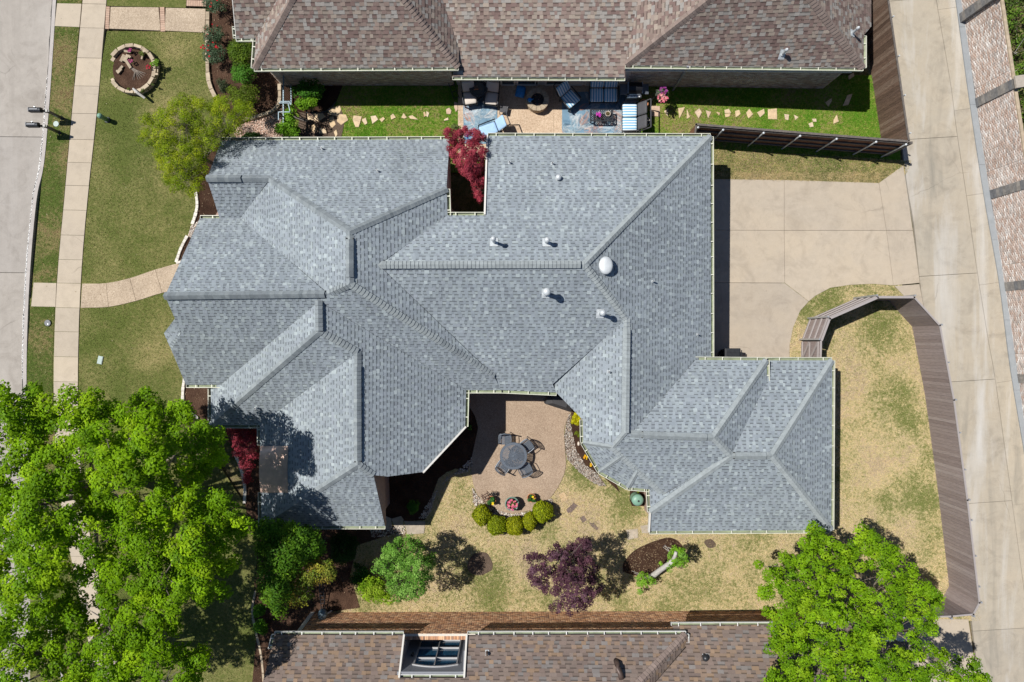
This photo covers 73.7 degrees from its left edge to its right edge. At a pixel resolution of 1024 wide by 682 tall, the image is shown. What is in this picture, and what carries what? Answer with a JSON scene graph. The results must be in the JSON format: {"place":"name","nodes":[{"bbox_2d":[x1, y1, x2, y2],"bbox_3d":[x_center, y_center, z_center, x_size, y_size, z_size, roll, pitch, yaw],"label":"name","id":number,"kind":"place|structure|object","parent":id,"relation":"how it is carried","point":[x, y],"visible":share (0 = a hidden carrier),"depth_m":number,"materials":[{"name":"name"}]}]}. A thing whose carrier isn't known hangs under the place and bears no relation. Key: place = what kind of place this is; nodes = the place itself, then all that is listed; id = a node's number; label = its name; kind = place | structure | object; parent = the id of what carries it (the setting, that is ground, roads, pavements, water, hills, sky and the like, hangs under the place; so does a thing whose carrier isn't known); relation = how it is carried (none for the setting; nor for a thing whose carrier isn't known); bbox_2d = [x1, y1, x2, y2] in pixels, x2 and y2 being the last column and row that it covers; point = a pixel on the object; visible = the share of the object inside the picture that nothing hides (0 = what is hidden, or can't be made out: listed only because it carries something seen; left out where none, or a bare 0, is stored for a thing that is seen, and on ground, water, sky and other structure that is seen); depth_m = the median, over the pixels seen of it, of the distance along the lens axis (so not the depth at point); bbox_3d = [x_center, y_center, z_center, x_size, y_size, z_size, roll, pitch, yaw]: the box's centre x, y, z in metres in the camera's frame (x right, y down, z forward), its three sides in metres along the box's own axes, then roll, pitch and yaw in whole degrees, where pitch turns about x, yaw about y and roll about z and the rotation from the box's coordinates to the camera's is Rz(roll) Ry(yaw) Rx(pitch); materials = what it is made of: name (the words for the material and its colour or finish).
{"place":"outdoors","nodes":[
{"label":"outdoors","id":0,"kind":"place"},
{"bbox_2d":[0,0,51,681],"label":"street","id":1,"kind":"structure","parent":0,"point":[25,25],"depth_m":31.05,"materials":[{"name":"concrete"}]},
{"bbox_2d":[22,75,47,378],"bbox_3d":[-21.817,-5.183,31.045,0.342,0.010,13.904,5,90,0],"label":"gutter","id":2,"kind":"object","parent":1,"relation":"on","point":[28,237],"visible":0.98,"depth_m":31.04,"materials":[{"name":"grey concrete"}]},
{"bbox_2d":[27,0,93,680],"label":"parkway lawn","id":3,"kind":"structure","parent":0,"point":[62,32],"depth_m":30.98,"materials":[{"name":"green plant"}]},
{"bbox_2d":[25,121,61,134],"bbox_3d":[-20.836,-9.458,30.364,0.800,1.272,0.224,0,90,0],"label":"mailbox","id":4,"kind":"object","parent":3,"relation":"on","point":[31,124],"visible":1,"depth_m":29.92,"materials":[{"name":"black plastic"}]},
{"bbox_2d":[28,106,63,120],"bbox_3d":[-20.726,-10.115,30.364,0.800,1.272,0.224,0,90,0],"label":"mailbox","id":5,"kind":"object","parent":3,"relation":"on","point":[34,109],"visible":1,"depth_m":29.91,"materials":[{"name":"black plastic"}]},
{"bbox_2d":[31,0,116,676],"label":"sidewalk","id":6,"kind":"structure","parent":0,"point":[88,17],"depth_m":30.97,"materials":[{"name":"concrete"}]},
{"bbox_2d":[107,0,186,7],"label":"lawn","id":7,"kind":"structure","parent":0,"point":[153,3],"depth_m":30.98,"materials":[{"name":"green plant"}]},
{"bbox_2d":[30,31,265,681],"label":"front lawn","id":8,"kind":"structure","parent":0,"point":[114,265],"depth_m":31.00,"materials":[{"name":"green plant"}]},
{"bbox_2d":[0,592,212,681],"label":"shade tree","id":9,"kind":"object","parent":8,"relation":"on","point":[138,643],"visible":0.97,"depth_m":24.29,"materials":[{"name":"green plant"}]},
{"bbox_2d":[0,379,256,626],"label":"shade tree","id":10,"kind":"object","parent":8,"relation":"on","point":[94,496],"visible":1,"depth_m":23.05,"materials":[{"name":"green plant"}]},
{"bbox_2d":[110,43,159,95],"bbox_3d":[-17.019,-12.266,30.833,2.259,0.334,2.253,0,90,0],"label":"stone ring bed","id":11,"kind":"object","parent":8,"relation":"on","point":[137,75],"visible":0.98,"depth_m":30.79,"materials":[{"name":"stone"}]},
{"bbox_2d":[179,144,219,260],"bbox_3d":[-13.009,-6.254,31.002,3.349,0.060,6.318,17,90,0],"label":"corner bed","id":12,"kind":"object","parent":8,"relation":"on","point":[206,207],"visible":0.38,"depth_m":30.97,"materials":[{"name":"brown soil"}]},
{"bbox_2d":[136,92,257,197],"bbox_3d":[-13.165,-8.534,28.460,4.329,5.279,4.952,35,90,0],"label":"ornamental tree","id":13,"kind":"object","parent":12,"relation":"on","point":[200,155],"visible":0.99,"depth_m":27.05,"materials":[{"name":"green plant"}]},
{"bbox_2d":[205,11,216,97],"bbox_3d":[-13.714,-12.942,30.919,0.410,0.178,3.896,-5,90,0],"label":"rose edging","id":14,"kind":"object","parent":8,"relation":"on","point":[208,73],"visible":0.66,"depth_m":30.84,"materials":[{"name":"stone"}]},
{"bbox_2d":[184,386,272,530],"bbox_3d":[-11.881,4.882,31.000,3.476,0.060,7.810,-27,90,0],"label":"front bed","id":15,"kind":"object","parent":8,"relation":"on","point":[199,405],"visible":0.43,"depth_m":30.97,"materials":[{"name":"brown soil"}]},
{"bbox_2d":[226,428,258,484],"bbox_3d":[-11.606,4.886,29.930,1.698,2.340,2.578,0,90,0],"label":"red maple","id":16,"kind":"object","parent":15,"relation":"on","point":[243,439],"visible":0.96,"depth_m":29.04,"materials":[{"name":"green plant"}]},
{"bbox_2d":[386,516,424,534],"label":"paver path","id":17,"kind":"structure","parent":0,"point":[412,527],"depth_m":30.96,"materials":[{"name":"beige concrete"}]},
{"bbox_2d":[0,0,1023,673],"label":"ground","id":18,"kind":"structure","parent":0,"point":[462,196],"depth_m":31.12,"materials":[{"name":"brown soil"}]},
{"bbox_2d":[23,0,62,680],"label":"curb","id":19,"kind":"structure","parent":18,"relation":"on","point":[31,253],"depth_m":30.96,"materials":[{"name":"concrete"}]},
{"bbox_2d":[81,264,178,307],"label":"front walk","id":20,"kind":"structure","parent":18,"relation":"on","point":[142,286],"depth_m":30.97,"materials":[{"name":"beige concrete"}]},
{"bbox_2d":[105,0,206,32],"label":"neighbour walk","id":21,"kind":"structure","parent":18,"relation":"on","point":[157,19],"depth_m":30.97,"materials":[{"name":"concrete"}]},
{"bbox_2d":[209,0,282,124],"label":"rose bed","id":22,"kind":"object","parent":18,"relation":"on","point":[222,72],"visible":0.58,"depth_m":30.97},
{"bbox_2d":[200,41,226,64],"bbox_3d":[-13.273,-12.885,30.463,1.323,1.160,1.323,0,90,0],"label":"rose bush","id":23,"kind":"object","parent":22,"relation":"on","point":[212,52],"visible":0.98,"depth_m":30.11,"materials":[{"name":"green plant"}]},
{"bbox_2d":[202,24,224,43],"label":"rose bush","id":24,"kind":"object","parent":22,"relation":"on","point":[218,37],"visible":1,"depth_m":29.95,"materials":[{"name":"green plant"}]},
{"bbox_2d":[202,0,226,13],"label":"rose bush","id":25,"kind":"object","parent":22,"relation":"on","point":[215,6],"visible":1,"depth_m":30.03,"materials":[{"name":"green plant"}]},
{"bbox_2d":[226,39,251,69],"bbox_3d":[-11.879,-12.751,30.187,1.296,1.699,1.964,-24,90,0],"label":"hedge shrub","id":26,"kind":"object","parent":22,"relation":"on","point":[240,54],"visible":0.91,"depth_m":29.55,"materials":[{"name":"green plant"}]},
{"bbox_2d":[225,81,260,111],"bbox_3d":[-11.724,-10.783,30.107,1.587,1.865,1.786,-23,90,0],"label":"hedge shrub","id":27,"kind":"object","parent":22,"relation":"on","point":[243,96],"visible":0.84,"depth_m":29.52,"materials":[{"name":"green plant"}]},
{"bbox_2d":[230,60,256,85],"bbox_3d":[-11.765,-11.904,30.188,1.212,1.683,1.562,0,90,0],"label":"hedge shrub","id":28,"kind":"object","parent":22,"relation":"on","point":[242,74],"visible":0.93,"depth_m":29.65,"materials":[{"name":"green plant"}]},
{"bbox_2d":[246,84,281,119],"bbox_3d":[-11.090,-10.572,30.907,2.395,0.194,0.805,-44,90,0],"label":"gravel edging","id":29,"kind":"object","parent":22,"relation":"on","point":[277,106],"visible":0.84,"depth_m":30.82,"materials":[{"name":"stone"}]},
{"bbox_2d":[180,0,681,680],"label":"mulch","id":30,"kind":"object","parent":22,"relation":"on","point":[258,460],"visible":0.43,"depth_m":30.95,"materials":[{"name":"brown plant"}]},
{"bbox_2d":[234,104,282,136],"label":"gravel yard","id":31,"kind":"structure","parent":18,"relation":"on","point":[263,123],"depth_m":30.97,"materials":[{"name":"gravel"}]},
{"bbox_2d":[252,526,402,681],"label":"side bed","id":32,"kind":"object","parent":18,"relation":"on","point":[336,597],"visible":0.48,"depth_m":30.97,"materials":[{"name":"brown soil"}]},
{"bbox_2d":[251,590,263,681],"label":"lawn edging","id":33,"kind":"object","parent":32,"relation":"on","point":[256,633],"visible":0.84,"depth_m":30.94,"materials":[{"name":"stone"}]},
{"bbox_2d":[251,618,267,635],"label":"round bush","id":34,"kind":"object","parent":32,"relation":"on","point":[260,627],"visible":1,"depth_m":30.26,"materials":[{"name":"green plant"}]},
{"bbox_2d":[250,516,326,619],"bbox_3d":[-9.258,8.691,28.203,2.987,5.794,3.804,30,90,0],"label":"shadow tree","id":35,"kind":"object","parent":32,"relation":"on","point":[295,540],"visible":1,"depth_m":26.17,"materials":[{"name":"green plant"}]},
{"bbox_2d":[287,556,336,609],"bbox_3d":[-8.110,9.622,28.763,2.728,4.674,1.767,-25,90,0],"label":"yellowing tree","id":36,"kind":"object","parent":32,"relation":"on","point":[317,573],"visible":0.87,"depth_m":26.81,"materials":[{"name":"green plant"}]},
{"bbox_2d":[370,525,405,536],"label":"side pebbles","id":37,"kind":"object","parent":32,"relation":"on","point":[380,531],"visible":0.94,"depth_m":30.95,"materials":[{"name":"grey gravel"}]},
{"bbox_2d":[443,125,488,203],"bbox_3d":[-1.874,-7.195,28.843,1.901,4.513,3.206,0,90,0],"label":"red maple","id":38,"kind":"object","parent":18,"relation":"on","point":[469,169],"visible":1,"depth_m":27.46,"materials":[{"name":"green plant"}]},
{"bbox_2d":[163,133,834,533],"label":"grey roofed house","id":39,"kind":"structure","parent":18,"relation":"on","point":[353,323],"depth_m":26.95,"materials":[{"name":"grey"}]},
{"bbox_2d":[900,619,975,681],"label":"neighbour pad","id":40,"kind":"object","parent":18,"relation":"on","point":[954,637],"visible":0.25,"depth_m":30.97,"materials":[{"name":"concrete"}]},
{"bbox_2d":[889,0,1023,681],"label":"alley","id":41,"kind":"structure","parent":18,"relation":"on","point":[951,212],"depth_m":30.98,"materials":[{"name":"concrete"}]},
{"bbox_2d":[959,0,1023,414],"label":"alley brick wall","id":42,"kind":"structure","parent":41,"relation":"on","point":[998,84],"depth_m":29.98,"materials":[{"name":"brick"}]},
{"bbox_2d":[1004,0,1023,128],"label":"roadside thicket","id":43,"kind":"object","parent":18,"relation":"on","point":[1013,24],"visible":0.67,"depth_m":30.05,"materials":[{"name":"green plant"}]},
{"bbox_2d":[469,393,569,512],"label":"patio","id":44,"kind":"structure","parent":0,"point":[538,421],"depth_m":30.96,"materials":[{"name":"beige concrete"}]},
{"bbox_2d":[505,497,518,510],"bbox_3d":[0.000,7.282,30.625,0.636,0.670,0.636,0,90,0],"label":"flower pot","id":45,"kind":"object","parent":44,"relation":"on","point":[511,503],"visible":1,"depth_m":30.50,"materials":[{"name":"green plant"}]},
{"bbox_2d":[500,442,526,469],"bbox_3d":[0.067,5.099,30.626,1.220,0.743,1.220,0,90,0],"label":"patio table","id":46,"kind":"object","parent":44,"relation":"on","point":[513,455],"visible":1,"depth_m":30.26,"materials":[{"name":"metal"}]},
{"bbox_2d":[544,394,571,411],"bbox_3d":[2.134,2.679,30.470,1.240,1.060,0.640,18,90,0],"label":"covered grill","id":47,"kind":"object","parent":44,"relation":"on","point":[558,401],"visible":0.54,"depth_m":30.04,"materials":[{"name":"metal"}]},
{"bbox_2d":[458,85,635,159],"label":"neighbour patio","id":48,"kind":"structure","parent":0,"point":[522,117],"depth_m":30.96,"materials":[{"name":"beige concrete"}]},
{"bbox_2d":[463,94,496,143],"bbox_3d":[-1.442,-10.104,30.942,1.567,0.032,2.316,0,90,0],"label":"area rug","id":49,"kind":"object","parent":48,"relation":"on","point":[474,116],"visible":0.49,"depth_m":30.95,"materials":[{"name":"blue fabric"}]},
{"bbox_2d":[460,81,477,107],"bbox_3d":[-1.906,-11.065,30.435,0.692,1.040,0.996,-8,90,0],"label":"lounge chair","id":50,"kind":"object","parent":49,"relation":"on","point":[470,99],"visible":0.87,"depth_m":30.44,"materials":[{"name":"fabric"}]},
{"bbox_2d":[469,81,487,98],"bbox_3d":[-1.485,-11.192,30.582,0.820,0.745,0.820,0,90,0],"label":"round black table","id":51,"kind":"object","parent":49,"relation":"on","point":[480,92],"visible":0.86,"depth_m":30.21,"materials":[{"name":"metal"}]},
{"bbox_2d":[483,81,499,107],"bbox_3d":[-0.891,-11.042,30.435,0.692,1.040,0.996,8,90,0],"label":"lounge chair","id":52,"kind":"object","parent":49,"relation":"on","point":[491,99],"visible":0.91,"depth_m":30.44,"materials":[{"name":"fabric"}]},
{"bbox_2d":[478,112,510,137],"bbox_3d":[-0.788,-9.535,30.415,1.348,1.080,0.672,-21,90,0],"label":"lounge chair","id":53,"kind":"object","parent":49,"relation":"on","point":[498,125],"visible":0.73,"depth_m":30.37,"materials":[{"name":"metal"}]},
{"bbox_2d":[526,88,548,112],"bbox_3d":[1.147,-10.818,30.754,1.030,0.412,1.033,0,90,0],"label":"stone fire pit","id":54,"kind":"object","parent":48,"relation":"on","point":[539,102],"visible":1,"depth_m":30.55,"materials":[{"name":"stone"}]},
{"bbox_2d":[562,90,633,132],"bbox_3d":[3.905,-10.149,30.928,3.270,0.059,2.498,0,90,0],"label":"area rug","id":55,"kind":"object","parent":48,"relation":"on","point":[576,118],"visible":0.47,"depth_m":30.95,"materials":[{"name":"blue fabric"}]},
{"bbox_2d":[553,81,580,111],"bbox_3d":[2.446,-11.002,30.435,0.772,1.040,1.168,-41,90,0],"label":"lounge chair","id":56,"kind":"object","parent":55,"relation":"on","point":[570,99],"visible":0.95,"depth_m":30.44,"materials":[{"name":"fabric"}]},
{"bbox_2d":[590,109,612,122],"bbox_3d":[4.006,-10.095,30.730,1.050,0.436,0.550,0,90,0],"label":"coffee table","id":57,"kind":"object","parent":55,"relation":"on","point":[594,111],"visible":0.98,"depth_m":30.52,"materials":[{"name":"metal"}]},
{"bbox_2d":[589,81,618,104],"bbox_3d":[4.095,-11.245,30.435,1.352,1.040,1.144,0,90,0],"label":"loveseat","id":58,"kind":"object","parent":55,"relation":"on","point":[602,95],"visible":0.81,"depth_m":30.44,"materials":[{"name":"fabric"}]},
{"bbox_2d":[621,98,650,132],"bbox_3d":[5.517,-10.002,30.435,1.184,1.040,1.352,0,90,0],"label":"loveseat","id":59,"kind":"object","parent":55,"relation":"on","point":[629,117],"visible":0.98,"depth_m":30.44,"materials":[{"name":"fabric"}]},
{"bbox_2d":[284,74,901,172],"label":"neighbour lawn","id":60,"kind":"structure","parent":0,"point":[411,102],"depth_m":30.99,"materials":[{"name":"green plant"}]},
{"bbox_2d":[274,103,300,136],"bbox_3d":[-9.797,-9.482,30.131,1.388,1.793,1.640,0,90,0],"label":"vine shrub","id":61,"kind":"object","parent":60,"relation":"on","point":[284,128],"visible":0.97,"depth_m":29.39,"materials":[{"name":"green plant"}]},
{"bbox_2d":[278,75,302,136],"bbox_3d":[-9.707,-10.342,30.017,0.591,1.965,2.674,0,90,0],"label":"iron fence","id":62,"kind":"object","parent":60,"relation":"on","point":[289,101],"visible":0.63,"depth_m":29.92,"materials":[{"name":"grey metal"}]},
{"bbox_2d":[282,85,342,114],"bbox_3d":[-9.059,-11.171,31.000,2.952,0.060,1.816,0,90,0],"label":"fern bed","id":63,"kind":"object","parent":60,"relation":"on","point":[330,94],"visible":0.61,"depth_m":30.97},
{"bbox_2d":[294,97,317,111],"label":"fern shrub","id":64,"kind":"object","parent":63,"relation":"on","point":[309,102],"visible":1,"depth_m":29.75,"materials":[{"name":"green plant"}]},
{"bbox_2d":[288,77,325,99],"bbox_3d":[-9.039,-11.104,30.376,1.684,1.320,1.154,0,90,0],"label":"fern shrub","id":65,"kind":"object","parent":63,"relation":"on","point":[312,89],"visible":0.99,"depth_m":29.92,"materials":[{"name":"green plant"}]},
{"bbox_2d":[298,110,343,136],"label":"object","id":66,"kind":"object","parent":60,"relation":"on","point":[306,130],"visible":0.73,"depth_m":30.98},
{"bbox_2d":[307,102,457,136],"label":"flagstone path","id":67,"kind":"structure","parent":60,"relation":"on","point":[341,118],"depth_m":30.96,"materials":[{"name":"beige stone"}]},
{"bbox_2d":[232,0,870,90],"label":"brown roofed house","id":68,"kind":"structure","parent":60,"relation":"on","point":[807,44],"depth_m":27.89,"materials":[{"name":"brown"}]},
{"bbox_2d":[647,86,668,106],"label":"flowering plant","id":69,"kind":"object","parent":60,"relation":"on","point":[662,94],"visible":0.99,"depth_m":29.69,"materials":[{"name":"plant"}]},
{"bbox_2d":[651,72,853,126],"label":"stepping path","id":70,"kind":"structure","parent":60,"relation":"on","point":[655,110],"depth_m":30.95,"materials":[{"name":"beige stone"}]},
{"bbox_2d":[689,123,912,156],"bbox_3d":[12.369,-8.557,29.991,9.276,2.042,0.653,5,90,0],"label":"brown wood fence","id":71,"kind":"object","parent":60,"relation":"on","point":[749,136],"visible":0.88,"depth_m":29.66,"materials":[{"name":"brown wood"}]},
{"bbox_2d":[866,0,910,140],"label":"brown wood fence","id":72,"kind":"object","parent":60,"relation":"on","point":[886,80],"visible":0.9,"depth_m":29.84,"materials":[{"name":"brown wood"}]},
{"bbox_2d":[620,82,648,100],"bbox_3d":[5.392,-11.043,30.345,1.240,1.230,0.638,0,90,0],"label":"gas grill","id":73,"kind":"object","parent":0,"point":[632,91],"visible":0.98,"depth_m":30.04,"materials":[{"name":"metal"}]},
{"bbox_2d":[332,283,980,624],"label":"back lawn","id":74,"kind":"structure","parent":0,"point":[898,398],"depth_m":31.00,"materials":[{"name":"beige plant"}]},
{"bbox_2d":[328,529,359,566],"bbox_3d":[-7.312,9.162,30.156,1.496,1.751,1.864,0,90,0],"label":"round dark shrub","id":75,"kind":"object","parent":74,"relation":"on","point":[343,542],"visible":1,"depth_m":29.54,"materials":[{"name":"green plant"}]},
{"bbox_2d":[349,562,374,584],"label":"dark shrub","id":76,"kind":"object","parent":74,"relation":"on","point":[363,572],"visible":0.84,"depth_m":29.78,"materials":[{"name":"green plant"}]},
{"bbox_2d":[356,575,396,605],"bbox_3d":[-5.861,10.833,29.977,1.905,2.106,1.426,14,90,0],"label":"yellow green shrub","id":77,"kind":"object","parent":74,"relation":"on","point":[375,587],"visible":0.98,"depth_m":29.26,"materials":[{"name":"green plant"}]},
{"bbox_2d":[371,533,437,602],"bbox_3d":[-4.404,9.430,28.888,2.668,4.425,2.686,43,90,0],"label":"bushy tree","id":78,"kind":"object","parent":74,"relation":"on","point":[417,561],"visible":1,"depth_m":27.79,"materials":[{"name":"green plant"}]},
{"bbox_2d":[386,407,477,521],"bbox_3d":[-4.123,5.549,31.002,3.621,0.060,8.472,41,90,0],"label":"patio bed","id":79,"kind":"object","parent":74,"relation":"on","point":[457,453],"visible":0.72,"depth_m":30.97,"materials":[{"name":"brown soil"}]},
{"bbox_2d":[419,457,472,518],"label":"bed pebbles","id":80,"kind":"object","parent":79,"relation":"on","point":[424,514],"visible":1,"depth_m":30.95,"materials":[{"name":"grey gravel"}]},
{"bbox_2d":[467,552,491,574],"bbox_3d":[-1.459,10.104,31.004,1.146,0.060,1.051,0,90,0],"label":"dirt patch","id":81,"kind":"object","parent":74,"relation":"on","point":[479,563],"visible":1,"depth_m":30.97,"materials":[{"name":"brown soil"}]},
{"bbox_2d":[470,503,492,527],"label":"clipped shrub","id":82,"kind":"object","parent":74,"relation":"on","point":[481,514],"visible":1,"depth_m":30.19,"materials":[{"name":"green plant"}]},
{"bbox_2d":[486,514,506,535],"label":"clipped shrub","id":83,"kind":"object","parent":74,"relation":"on","point":[496,525],"visible":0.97,"depth_m":30.15,"materials":[{"name":"green plant"}]},
{"bbox_2d":[473,489,553,519],"bbox_3d":[-0.017,7.580,31.003,3.768,0.060,1.366,8,90,0],"label":"gravel crescent","id":84,"kind":"object","parent":74,"relation":"on","point":[496,509],"visible":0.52,"depth_m":30.97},
{"bbox_2d":[472,488,553,518],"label":"crescent pebbles","id":85,"kind":"object","parent":84,"relation":"on","point":[501,513],"visible":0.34,"depth_m":30.95,"materials":[{"name":"beige gravel"}]},
{"bbox_2d":[505,515,523,535],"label":"clipped shrub","id":86,"kind":"object","parent":74,"relation":"on","point":[514,525],"visible":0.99,"depth_m":30.15,"materials":[{"name":"green plant"}]},
{"bbox_2d":[522,510,537,532],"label":"clipped shrub","id":87,"kind":"object","parent":74,"relation":"on","point":[529,521],"visible":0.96,"depth_m":30.15,"materials":[{"name":"green plant"}]},
{"bbox_2d":[532,500,553,523],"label":"clipped shrub","id":88,"kind":"object","parent":74,"relation":"on","point":[542,510],"visible":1,"depth_m":30.18,"materials":[{"name":"green plant"}]},
{"bbox_2d":[523,535,605,617],"bbox_3d":[2.192,9.667,28.638,3.089,4.924,3.272,-18,90,0],"label":"plum tree","id":89,"kind":"object","parent":74,"relation":"on","point":[570,580],"visible":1,"depth_m":27.31,"materials":[{"name":"purple plant"}]},
{"bbox_2d":[565,418,604,485],"bbox_3d":[2.969,5.127,31.004,1.051,0.060,3.727,-26,90,0],"label":"gravel strip","id":90,"kind":"object","parent":74,"relation":"on","point":[578,457],"visible":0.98,"depth_m":30.97,"materials":[{"name":"grey gravel"}]},
{"bbox_2d":[564,414,605,485],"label":"river pebbles","id":91,"kind":"object","parent":90,"relation":"on","point":[581,465],"visible":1,"depth_m":30.95,"materials":[{"name":"grey gravel"}]},
{"bbox_2d":[263,610,910,681],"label":"tan roofed house","id":92,"kind":"structure","parent":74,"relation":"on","point":[644,646],"depth_m":27.80,"materials":[{"name":"brown"}]},
{"bbox_2d":[412,640,461,666],"bbox_3d":[-3.112,13.142,28.733,1.869,2.535,0.110,0,90,0],"label":"arched window","id":93,"kind":"structure","parent":92,"relation":"in","point":[447,651],"depth_m":28.78,"materials":[{"name":"blue glass"}]},
{"bbox_2d":[571,410,619,491],"bbox_3d":[3.649,4.965,31.000,1.425,0.060,4.351,-15,90,0],"label":"corner patio bed","id":94,"kind":"object","parent":74,"relation":"on","point":[580,451],"visible":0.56,"depth_m":30.97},
{"bbox_2d":[559,492,648,539],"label":"lawn pavers","id":95,"kind":"object","parent":74,"relation":"on","point":[630,533],"visible":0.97,"depth_m":30.98,"materials":[{"name":"beige stone"}]},
{"bbox_2d":[623,538,682,575],"bbox_3d":[6.349,9.826,30.995,2.907,0.060,1.352,-30,90,0],"label":"oval bed","id":96,"kind":"object","parent":74,"relation":"on","point":[651,561],"visible":0.66,"depth_m":30.96,"materials":[{"name":"brown soil"}]},
{"bbox_2d":[633,545,689,594],"bbox_3d":[6.425,10.003,29.961,3.009,2.237,1.182,-45,90,0],"label":"pruned tree","id":97,"kind":"object","parent":96,"relation":"on","point":[674,561],"visible":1,"depth_m":29.58,"materials":[{"name":"green plant"}]},
{"bbox_2d":[753,520,992,681],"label":"shade tree","id":98,"kind":"object","parent":74,"relation":"on","point":[819,577],"visible":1,"depth_m":25.21,"materials":[{"name":"green plant"}]},
{"bbox_2d":[799,294,982,620],"bbox_3d":[17.116,4.999,29.996,5.270,2.031,14.331,-15,90,0],"label":"composite fence","id":99,"kind":"object","parent":74,"relation":"on","point":[962,595],"visible":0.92,"depth_m":29.85,"materials":[{"name":"wood"}]},
{"bbox_2d":[801,341,821,356],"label":"composite gate","id":100,"kind":"structure","parent":99,"relation":"attached to","point":[811,348],"depth_m":29.90,"materials":[{"name":"brown wood"}]},
{"bbox_2d":[714,149,910,182],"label":"dry lawn","id":101,"kind":"structure","parent":0,"point":[804,174],"depth_m":30.99,"materials":[{"name":"green plant"}]},
{"bbox_2d":[714,166,922,356],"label":"driveway","id":102,"kind":"structure","parent":0,"point":[807,240],"depth_m":30.97,"materials":[{"name":"concrete"}]},
{"bbox_2d":[721,348,741,356],"bbox_3d":[9.725,0.637,30.446,0.770,1.042,0.640,0,90,0],"label":"trash bin","id":103,"kind":"object","parent":102,"relation":"on","point":[731,352],"visible":0.59,"depth_m":29.94,"materials":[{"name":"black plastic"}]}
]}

